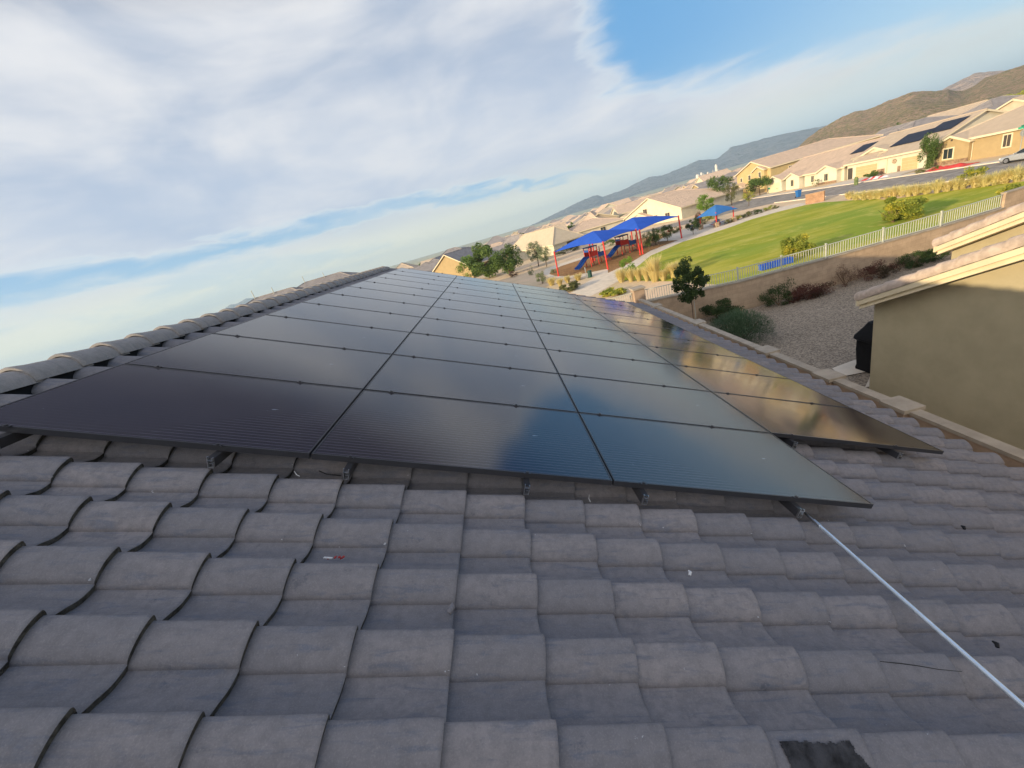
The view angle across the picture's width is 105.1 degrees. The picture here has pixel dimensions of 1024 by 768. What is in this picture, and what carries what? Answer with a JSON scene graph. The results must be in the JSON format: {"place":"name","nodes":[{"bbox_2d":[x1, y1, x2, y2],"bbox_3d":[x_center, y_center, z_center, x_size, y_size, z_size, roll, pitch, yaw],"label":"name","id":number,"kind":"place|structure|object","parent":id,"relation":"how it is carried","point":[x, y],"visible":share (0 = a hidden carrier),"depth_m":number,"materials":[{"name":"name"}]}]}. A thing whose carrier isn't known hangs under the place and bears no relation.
{"place":"outdoors","nodes":[
{"label":"outdoors","id":0,"kind":"place"},
{"bbox_2d":[0,0,1023,369],"label":"sky","id":1,"kind":"structure","parent":0,"point":[163,162],"materials":[{"name":"white"}]},
{"bbox_2d":[390,162,748,267],"bbox_3d":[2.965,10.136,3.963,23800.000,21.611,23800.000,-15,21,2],"label":"ground","id":2,"kind":"structure","parent":0,"point":[417,261],"depth_m":3364.28,"materials":[{"name":"beige soil"}]},
{"bbox_2d":[569,218,623,234],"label":"tract house","id":3,"kind":"structure","parent":2,"relation":"on","point":[584,227],"depth_m":124.23,"materials":[{"name":"beige tile"}]},
{"bbox_2d":[610,196,649,217],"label":"tract house","id":4,"kind":"structure","parent":2,"relation":"on","point":[623,209],"depth_m":154.70,"materials":[{"name":"beige tile"}]},
{"bbox_2d":[623,187,745,223],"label":"cream house","id":5,"kind":"structure","parent":2,"relation":"on","point":[682,204],"depth_m":101.84,"materials":[{"name":"paint"}]},
{"bbox_2d":[706,175,733,191],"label":"garden tree","id":6,"kind":"object","parent":2,"relation":"on","point":[713,184],"visible":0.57,"depth_m":102.02,"materials":[{"name":"green plant"}]},
{"bbox_2d":[745,175,772,194],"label":"garden tree","id":7,"kind":"object","parent":2,"relation":"on","point":[762,182],"visible":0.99,"depth_m":97.46,"materials":[{"name":"green plant"}]},
{"bbox_2d":[899,115,957,128],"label":"tract house","id":8,"kind":"structure","parent":2,"relation":"on","point":[922,121],"depth_m":125.34,"materials":[{"name":"grey tile"}]},
{"bbox_2d":[927,99,987,116],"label":"tract house","id":9,"kind":"structure","parent":2,"relation":"on","point":[959,110],"depth_m":132.69,"materials":[{"name":"beige tile"}]},
{"bbox_2d":[958,95,1021,115],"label":"tract house","id":10,"kind":"structure","parent":2,"relation":"on","point":[996,101],"depth_m":107.32,"materials":[{"name":"grey tile"}]},
{"bbox_2d":[995,95,1023,110],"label":"tract house","id":11,"kind":"structure","parent":2,"relation":"on","point":[1015,102],"depth_m":76.18,"materials":[{"name":"beige tile"}]},
{"bbox_2d":[544,257,607,278],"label":"playground path","id":12,"kind":"structure","parent":0,"point":[594,273],"depth_m":63.70,"materials":[{"name":"concrete"}]},
{"bbox_2d":[517,125,826,229],"bbox_3d":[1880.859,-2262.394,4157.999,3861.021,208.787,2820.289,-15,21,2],"label":"mountains","id":13,"kind":"structure","parent":0,"point":[732,156],"depth_m":3802.99,"materials":[{"name":"grey stone"}]},
{"bbox_2d":[476,195,916,301],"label":"park ground","id":14,"kind":"structure","parent":0,"point":[523,277],"depth_m":75.13,"materials":[{"name":"beige soil"}]},
{"bbox_2d":[298,272,358,286],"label":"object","id":15,"kind":"structure","parent":14,"relation":"on","point":[330,277],"depth_m":61.99,"materials":[{"name":"beige paint"}]},
{"bbox_2d":[432,247,506,277],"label":"gable house","id":16,"kind":"structure","parent":14,"relation":"on","point":[448,263],"depth_m":105.21,"materials":[{"name":"paint"}]},
{"bbox_2d":[463,242,497,277],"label":"park tree","id":17,"kind":"object","parent":14,"relation":"on","point":[480,253],"visible":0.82,"depth_m":88.91,"materials":[{"name":"green plant"}]},
{"bbox_2d":[490,243,522,273],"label":"park tree","id":18,"kind":"object","parent":14,"relation":"on","point":[509,264],"visible":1,"depth_m":82.14,"materials":[{"name":"green plant"}]},
{"bbox_2d":[508,226,583,259],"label":"patio house","id":19,"kind":"structure","parent":14,"relation":"on","point":[553,238],"depth_m":104.63,"materials":[{"name":"beige paint"}]},
{"bbox_2d":[550,233,676,275],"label":"playground mulch","id":20,"kind":"object","parent":14,"relation":"on","point":[570,270],"visible":0.69,"depth_m":65.12,"materials":[{"name":"brown wood"}]},
{"bbox_2d":[574,245,609,269],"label":"play structure","id":21,"kind":"object","parent":20,"relation":"on","point":[591,254],"visible":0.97,"depth_m":62.80,"materials":[{"name":"red paint"}]},
{"bbox_2d":[553,229,640,275],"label":"shade canopy","id":22,"kind":"object","parent":20,"relation":"on","point":[599,236],"visible":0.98,"depth_m":58.66,"materials":[{"name":"blue fabric"}]},
{"bbox_2d":[606,234,640,257],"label":"play structure","id":23,"kind":"object","parent":20,"relation":"on","point":[621,243],"visible":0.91,"depth_m":65.91,"materials":[{"name":"red paint"}]},
{"bbox_2d":[592,215,681,260],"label":"shade canopy","id":24,"kind":"object","parent":20,"relation":"on","point":[638,223],"visible":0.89,"depth_m":63.33,"materials":[{"name":"blue fabric"}]},
{"bbox_2d":[643,253,661,281],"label":"grass clump","id":25,"kind":"object","parent":14,"relation":"on","point":[653,266],"visible":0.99,"depth_m":39.52,"materials":[{"name":"plant"}]},
{"bbox_2d":[571,203,804,295],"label":"footpath","id":26,"kind":"structure","parent":14,"relation":"on","point":[595,285],"depth_m":55.84,"materials":[{"name":"concrete"}]},
{"bbox_2d":[659,221,727,240],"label":"picnic pad","id":27,"kind":"object","parent":14,"relation":"on","point":[686,233],"visible":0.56,"depth_m":68.60,"materials":[{"name":"concrete"}]},
{"bbox_2d":[697,205,737,228],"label":"shade canopy","id":28,"kind":"object","parent":27,"relation":"on","point":[715,210],"visible":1,"depth_m":66.30,"materials":[{"name":"blue fabric"}]},
{"bbox_2d":[629,186,1023,319],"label":"back wall","id":29,"kind":"structure","parent":14,"relation":"on","point":[746,292],"depth_m":17.48,"materials":[{"name":"beige concrete"}]},
{"bbox_2d":[644,194,1003,299],"bbox_3d":[13.680,-5.946,17.542,15.904,0.640,0.900,-14,21,6],"label":"iron fence","id":30,"kind":"object","parent":29,"relation":"on","point":[941,215],"visible":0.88,"depth_m":17.15,"materials":[{"name":"metal"}]},
{"bbox_2d":[625,181,1023,283],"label":"lawn","id":31,"kind":"structure","parent":0,"point":[751,242],"depth_m":41.98,"materials":[{"name":"green plant"}]},
{"bbox_2d":[780,233,815,256],"bbox_3d":[24.666,-11.945,33.816,2.585,1.890,2.246,0,26,37],"label":"yellow shrub","id":32,"kind":"object","parent":31,"relation":"on","point":[789,246],"visible":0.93,"depth_m":33.47,"materials":[{"name":"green plant"}]},
{"bbox_2d":[878,196,929,221],"bbox_3d":[35.414,-15.954,35.473,4.017,2.363,3.211,-32,26,-36],"label":"yellow shrub","id":33,"kind":"object","parent":31,"relation":"on","point":[893,208],"visible":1,"depth_m":34.87,"materials":[{"name":"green plant"}]},
{"bbox_2d":[701,254,951,388],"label":"yard gravel","id":34,"kind":"structure","parent":0,"point":[821,331],"depth_m":14.45,"materials":[{"name":"grey gravel"}]},
{"bbox_2d":[0,266,1023,767],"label":"tiled house","id":35,"kind":"structure","parent":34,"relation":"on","point":[164,606],"depth_m":1.61,"materials":[{"name":"concrete"}]},
{"bbox_2d":[0,268,408,448],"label":"mounting rail","id":36,"kind":"object","parent":35,"relation":"attached to","point":[8,438],"visible":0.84,"depth_m":2.04,"materials":[{"name":"metal"}]},
{"bbox_2d":[206,279,434,467],"bbox_3d":[-1.902,-1.497,7.270,0.082,0.189,11.077,-15,21,2],"label":"mounting rail","id":37,"kind":"object","parent":35,"relation":"attached to","point":[215,459],"visible":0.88,"depth_m":2.13,"materials":[{"name":"metal"}]},
{"bbox_2d":[0,364,361,458],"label":"solar panel","id":38,"kind":"object","parent":37,"relation":"attached to","point":[128,403],"visible":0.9,"depth_m":2.41,"materials":[{"name":"black glass"}]},
{"bbox_2d":[125,333,391,390],"bbox_3d":[-2.078,-0.215,3.498,1.745,0.035,0.982,6,20,-6],"label":"solar panel","id":39,"kind":"object","parent":37,"relation":"attached to","point":[213,353],"visible":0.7,"depth_m":3.40,"materials":[{"name":"black glass"}]},
{"bbox_2d":[214,315,409,354],"bbox_3d":[-2.134,-0.565,4.433,1.745,0.035,0.982,6,20,-6],"label":"solar panel","id":40,"kind":"object","parent":37,"relation":"attached to","point":[313,332],"visible":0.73,"depth_m":4.35,"materials":[{"name":"black glass"}]},
{"bbox_2d":[266,302,421,332],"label":"solar panel","id":41,"kind":"object","parent":37,"relation":"attached to","point":[348,316],"visible":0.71,"depth_m":5.30,"materials":[{"name":"black glass"}]},
{"bbox_2d":[303,293,430,317],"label":"solar panel","id":42,"kind":"object","parent":37,"relation":"attached to","point":[361,303],"visible":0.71,"depth_m":6.25,"materials":[{"name":"black glass"}]},
{"bbox_2d":[329,286,437,306],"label":"solar panel","id":43,"kind":"object","parent":37,"relation":"attached to","point":[387,296],"visible":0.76,"depth_m":7.19,"materials":[{"name":"black glass"}]},
{"bbox_2d":[350,281,443,298],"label":"solar panel","id":44,"kind":"object","parent":37,"relation":"attached to","point":[399,289],"visible":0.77,"depth_m":8.13,"materials":[{"name":"black glass"}]},
{"bbox_2d":[364,277,447,291],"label":"solar panel","id":45,"kind":"object","parent":37,"relation":"attached to","point":[408,284],"visible":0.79,"depth_m":9.08,"materials":[{"name":"black glass"}]},
{"bbox_2d":[376,273,451,286],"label":"solar panel","id":46,"kind":"object","parent":37,"relation":"attached to","point":[416,279],"visible":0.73,"depth_m":10.02,"materials":[{"name":"black glass"}]},
{"bbox_2d":[387,270,454,281],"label":"solar panel","id":47,"kind":"object","parent":37,"relation":"attached to","point":[403,273],"visible":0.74,"depth_m":10.95,"materials":[{"name":"black glass"}]},
{"bbox_2d":[343,279,462,479],"bbox_3d":[-1.210,-1.419,7.341,0.082,0.189,11.077,-15,21,2],"label":"mounting rail","id":48,"kind":"object","parent":35,"relation":"attached to","point":[349,469],"visible":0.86,"depth_m":2.19,"materials":[{"name":"metal"}]},
{"bbox_2d":[364,355,576,411],"bbox_3d":[-0.342,-0.019,3.674,1.745,0.037,0.982,6,20,-6],"label":"solar panel","id":49,"kind":"object","parent":48,"relation":"attached to","point":[408,375],"visible":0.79,"depth_m":3.58,"materials":[{"name":"black glass"}]},
{"bbox_2d":[393,333,557,373],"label":"solar panel","id":50,"kind":"object","parent":48,"relation":"attached to","point":[472,351],"visible":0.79,"depth_m":4.53,"materials":[{"name":"black glass"}]},
{"bbox_2d":[411,317,544,348],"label":"solar panel","id":51,"kind":"object","parent":48,"relation":"attached to","point":[468,331],"visible":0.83,"depth_m":5.48,"materials":[{"name":"black glass"}]},
{"bbox_2d":[424,307,536,331],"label":"solar panel","id":52,"kind":"object","parent":48,"relation":"attached to","point":[439,313],"visible":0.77,"depth_m":6.43,"materials":[{"name":"black glass"}]},
{"bbox_2d":[432,298,529,318],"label":"solar panel","id":53,"kind":"object","parent":48,"relation":"attached to","point":[480,308],"visible":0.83,"depth_m":7.37,"materials":[{"name":"black glass"}]},
{"bbox_2d":[440,292,524,309],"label":"solar panel","id":54,"kind":"object","parent":48,"relation":"attached to","point":[482,300],"visible":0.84,"depth_m":8.31,"materials":[{"name":"black glass"}]},
{"bbox_2d":[444,287,520,301],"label":"solar panel","id":55,"kind":"object","parent":48,"relation":"attached to","point":[482,294],"visible":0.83,"depth_m":9.25,"materials":[{"name":"black glass"}]},
{"bbox_2d":[453,279,515,290],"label":"solar panel","id":56,"kind":"object","parent":48,"relation":"attached to","point":[483,284],"visible":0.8,"depth_m":11.13,"materials":[{"name":"black glass"}]},
{"bbox_2d":[498,298,530,494],"bbox_3d":[-0.212,-1.306,7.442,0.082,0.189,11.077,-15,21,2],"label":"mounting rail","id":57,"kind":"object","parent":35,"relation":"attached to","point":[525,485],"visible":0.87,"depth_m":2.29,"materials":[{"name":"metal"}]},
{"bbox_2d":[311,390,612,484],"bbox_3d":[-0.286,0.330,2.739,1.745,0.038,0.982,6,20,-6],"label":"solar panel","id":58,"kind":"object","parent":57,"relation":"attached to","point":[401,430],"visible":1,"depth_m":2.58,"materials":[{"name":"black glass"}]},
{"bbox_2d":[449,282,517,295],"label":"solar panel","id":59,"kind":"object","parent":57,"relation":"attached to","point":[483,288],"visible":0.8,"depth_m":10.19,"materials":[{"name":"black glass"}]},
{"bbox_2d":[558,296,804,517],"bbox_3d":[1.494,-1.113,7.615,0.082,0.189,11.077,-15,21,2],"label":"mounting rail","id":60,"kind":"object","parent":35,"relation":"attached to","point":[795,509],"visible":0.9,"depth_m":2.47,"materials":[{"name":"metal"}]},
{"bbox_2d":[514,287,576,298],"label":"solar panel","id":61,"kind":"object","parent":60,"relation":"attached to","point":[544,292],"visible":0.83,"depth_m":11.31,"materials":[{"name":"black glass"}]},
{"bbox_2d":[516,291,584,304],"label":"solar panel","id":62,"kind":"object","parent":60,"relation":"attached to","point":[548,297],"visible":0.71,"depth_m":10.37,"materials":[{"name":"black glass"}]},
{"bbox_2d":[519,296,594,311],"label":"solar panel","id":63,"kind":"object","parent":60,"relation":"attached to","point":[554,303],"visible":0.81,"depth_m":9.43,"materials":[{"name":"black glass"}]},
{"bbox_2d":[522,302,607,320],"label":"solar panel","id":64,"kind":"object","parent":60,"relation":"attached to","point":[561,311],"visible":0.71,"depth_m":8.48,"materials":[{"name":"black glass"}]},
{"bbox_2d":[526,310,623,331],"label":"solar panel","id":65,"kind":"object","parent":60,"relation":"attached to","point":[568,319],"visible":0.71,"depth_m":7.54,"materials":[{"name":"black glass"}]},
{"bbox_2d":[531,320,642,344],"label":"solar panel","id":66,"kind":"object","parent":60,"relation":"attached to","point":[581,331],"visible":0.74,"depth_m":6.60,"materials":[{"name":"black glass"}]},
{"bbox_2d":[537,332,671,364],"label":"solar panel","id":67,"kind":"object","parent":60,"relation":"attached to","point":[595,347],"visible":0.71,"depth_m":5.66,"materials":[{"name":"black glass"}]},
{"bbox_2d":[546,349,708,390],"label":"solar panel","id":68,"kind":"object","parent":60,"relation":"attached to","point":[609,368],"visible":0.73,"depth_m":4.71,"materials":[{"name":"black glass"}]},
{"bbox_2d":[559,374,769,432],"bbox_3d":[1.395,0.177,3.851,1.745,0.037,0.982,6,20,-6],"label":"solar panel","id":69,"kind":"object","parent":60,"relation":"attached to","point":[605,397],"visible":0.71,"depth_m":3.76,"materials":[{"name":"black glass"}]},
{"bbox_2d":[579,413,873,508],"bbox_3d":[1.450,0.526,2.915,1.745,0.037,0.982,7,20,-6],"label":"solar panel","id":70,"kind":"object","parent":60,"relation":"attached to","point":[659,455],"visible":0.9,"depth_m":2.77,"materials":[{"name":"black glass"}]},
{"bbox_2d":[632,311,902,459],"bbox_3d":[3.273,-0.912,7.796,0.082,0.189,9.077,-15,21,2],"label":"mounting rail","id":71,"kind":"object","parent":35,"relation":"attached to","point":[894,453],"visible":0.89,"depth_m":3.60,"materials":[{"name":"metal"}]},
{"bbox_2d":[572,295,637,307],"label":"solar panel","id":72,"kind":"object","parent":71,"relation":"attached to","point":[602,300],"visible":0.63,"depth_m":11.47,"materials":[{"name":"black glass"}]},
{"bbox_2d":[580,300,650,313],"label":"solar panel","id":73,"kind":"object","parent":71,"relation":"attached to","point":[611,306],"visible":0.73,"depth_m":10.54,"materials":[{"name":"black glass"}]},
{"bbox_2d":[587,305,667,321],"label":"solar panel","id":74,"kind":"object","parent":71,"relation":"attached to","point":[623,313],"visible":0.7,"depth_m":9.61,"materials":[{"name":"black glass"}]},
{"bbox_2d":[597,312,686,330],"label":"solar panel","id":75,"kind":"object","parent":71,"relation":"attached to","point":[638,321],"visible":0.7,"depth_m":8.66,"materials":[{"name":"black glass"}]},
{"bbox_2d":[610,321,711,342],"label":"solar panel","id":76,"kind":"object","parent":71,"relation":"attached to","point":[655,331],"visible":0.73,"depth_m":7.73,"materials":[{"name":"black glass"}]},
{"bbox_2d":[626,332,745,358],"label":"solar panel","id":77,"kind":"object","parent":71,"relation":"attached to","point":[679,344],"visible":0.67,"depth_m":6.78,"materials":[{"name":"black glass"}]},
{"bbox_2d":[646,346,788,378],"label":"solar panel","id":78,"kind":"object","parent":71,"relation":"attached to","point":[708,361],"visible":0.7,"depth_m":5.84,"materials":[{"name":"black glass"}]},
{"bbox_2d":[673,365,850,407],"bbox_3d":[3.076,0.024,4.962,1.745,0.037,0.982,6,20,-6],"label":"solar panel","id":79,"kind":"object","parent":71,"relation":"attached to","point":[719,381],"visible":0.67,"depth_m":4.89,"materials":[{"name":"black glass"}]},
{"bbox_2d":[712,392,943,453],"bbox_3d":[3.131,0.373,4.027,1.745,0.036,0.982,6,20,-6],"label":"solar panel","id":80,"kind":"object","parent":71,"relation":"attached to","point":[812,422],"visible":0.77,"depth_m":3.90,"materials":[{"name":"black glass"}]},
{"bbox_2d":[802,512,1023,709],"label":"metal electrical conduit","id":81,"kind":"object","parent":35,"relation":"on","point":[984,671],"visible":0.88,"depth_m":1.78,"materials":[{"name":"metal"}]},
{"bbox_2d":[671,256,710,318],"bbox_3d":[7.546,-3.776,16.696,1.406,3.200,1.490,-29,24,-31],"label":"young tree","id":82,"kind":"object","parent":34,"relation":"on","point":[688,274],"visible":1,"depth_m":16.30,"materials":[{"name":"green plant"}]},
{"bbox_2d":[699,298,744,322],"bbox_3d":[9.359,-3.276,17.339,1.722,0.939,1.910,-15,21,2],"label":"olive shrub","id":83,"kind":"object","parent":34,"relation":"on","point":[721,309],"visible":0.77,"depth_m":17.12,"materials":[{"name":"green plant"}]},
{"bbox_2d":[710,307,776,345],"bbox_3d":[8.381,-2.134,14.488,2.442,1.387,2.438,-15,21,2],"label":"sage shrub","id":84,"kind":"object","parent":34,"relation":"on","point":[743,322],"visible":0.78,"depth_m":14.21,"materials":[{"name":"green plant"}]},
{"bbox_2d":[757,277,794,306],"bbox_3d":[11.529,-3.960,17.095,1.452,1.179,1.030,-23,22,-18],"label":"dark shrub","id":85,"kind":"object","parent":34,"relation":"on","point":[767,298],"visible":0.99,"depth_m":17.05,"materials":[{"name":"green plant"}]},
{"bbox_2d":[785,280,836,303],"bbox_3d":[12.879,-4.038,16.914,2.073,0.743,1.056,-15,21,2],"label":"red shrub","id":86,"kind":"object","parent":34,"relation":"on","point":[798,292],"visible":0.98,"depth_m":16.86,"materials":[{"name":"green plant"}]},
{"bbox_2d":[629,295,1023,466],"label":"side wall","id":87,"kind":"structure","parent":34,"relation":"on","point":[1008,454],"depth_m":6.96,"materials":[{"name":"beige concrete"}]},
{"bbox_2d":[835,264,862,286],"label":"airy shrub","id":88,"kind":"object","parent":34,"relation":"on","point":[850,278],"visible":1,"depth_m":17.04,"materials":[{"name":"beige plant"}]},
{"bbox_2d":[832,360,869,386],"bbox_3d":[10.628,-0.683,10.946,3.300,0.001,1.950,-15,21,2],"label":"concrete pad","id":89,"kind":"object","parent":34,"relation":"on","point":[847,368],"visible":0.22,"depth_m":11.12,"materials":[{"name":"grey concrete"}]},
{"bbox_2d":[853,320,873,372],"bbox_3d":[10.108,-1.118,10.598,1.360,1.360,0.720,-15,21,2],"label":"covered grill","id":90,"kind":"object","parent":89,"relation":"on","point":[863,336],"visible":0.26,"depth_m":10.61,"materials":[{"name":"black fabric"}]},
{"bbox_2d":[856,259,903,280],"bbox_3d":[15.975,-4.991,16.930,1.676,0.805,1.175,-15,21,2],"label":"red shrub","id":91,"kind":"object","parent":34,"relation":"on","point":[890,267],"visible":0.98,"depth_m":16.83,"materials":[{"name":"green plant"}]},
{"bbox_2d":[895,250,933,268],"bbox_3d":[17.455,-5.452,17.058,1.194,0.775,1.099,-15,21,2],"label":"dark shrub","id":92,"kind":"object","parent":34,"relation":"on","point":[912,263],"visible":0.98,"depth_m":16.97,"materials":[{"name":"green plant"}]},
{"bbox_2d":[637,159,1023,233],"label":"street","id":93,"kind":"structure","parent":0,"point":[875,185],"depth_m":62.48,"materials":[{"name":"grey asphalt"}]},
{"bbox_2d":[739,161,998,202],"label":"kerb","id":94,"kind":"structure","parent":93,"relation":"on","point":[873,180],"depth_m":63.64,"materials":[{"name":"concrete"}]},
{"bbox_2d":[743,153,1013,197],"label":"front yards","id":95,"kind":"structure","parent":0,"point":[987,159],"depth_m":62.46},
{"bbox_2d":[767,148,839,192],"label":"street house","id":96,"kind":"structure","parent":95,"relation":"on","point":[791,177],"depth_m":92.44,"materials":[{"name":"paint"}]},
{"bbox_2d":[734,134,882,195],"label":"two storey house","id":97,"kind":"structure","parent":95,"relation":"on","point":[774,164],"depth_m":103.75,"materials":[{"name":"beige tile"}]},
{"bbox_2d":[803,136,885,186],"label":"street house","id":98,"kind":"structure","parent":95,"relation":"on","point":[830,169],"depth_m":81.80,"materials":[{"name":"beige paint"}]},
{"bbox_2d":[843,108,1006,179],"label":"street house","id":99,"kind":"structure","parent":95,"relation":"on","point":[901,147],"depth_m":68.58,"materials":[{"name":"beige paint"}]},
{"bbox_2d":[855,163,877,177],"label":"garage door","id":100,"kind":"structure","parent":99,"relation":"in","point":[860,171],"depth_m":74.35,"materials":[{"name":"beige metal"}]},
{"bbox_2d":[900,155,918,170],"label":"garage door","id":101,"kind":"structure","parent":99,"relation":"in","point":[907,163],"depth_m":66.49,"materials":[{"name":"beige metal"}]},
{"bbox_2d":[917,132,942,168],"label":"front yard tree","id":102,"kind":"object","parent":95,"relation":"on","point":[929,151],"visible":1,"depth_m":61.32,"materials":[{"name":"green plant"}]},
{"bbox_2d":[930,104,1023,166],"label":"street house","id":103,"kind":"structure","parent":95,"relation":"on","point":[998,135],"depth_m":56.60,"materials":[{"name":"paint"}]},
{"bbox_2d":[799,65,1023,146],"bbox_3d":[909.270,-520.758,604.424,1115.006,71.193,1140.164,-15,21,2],"label":"hill","id":104,"kind":"structure","parent":0,"point":[909,107],"depth_m":590.36,"materials":[{"name":"brown soil"}]},
{"bbox_2d":[854,202,1023,449],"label":"stucco house","id":105,"kind":"structure","parent":0,"point":[948,340],"depth_m":7.64,"materials":[{"name":"paint"}]},
{"bbox_2d":[943,71,1003,90],"bbox_3d":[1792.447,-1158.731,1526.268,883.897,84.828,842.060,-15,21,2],"label":"mountains","id":106,"kind":"structure","parent":0,"point":[972,80],"depth_m":1435.13,"materials":[{"name":"stone"}]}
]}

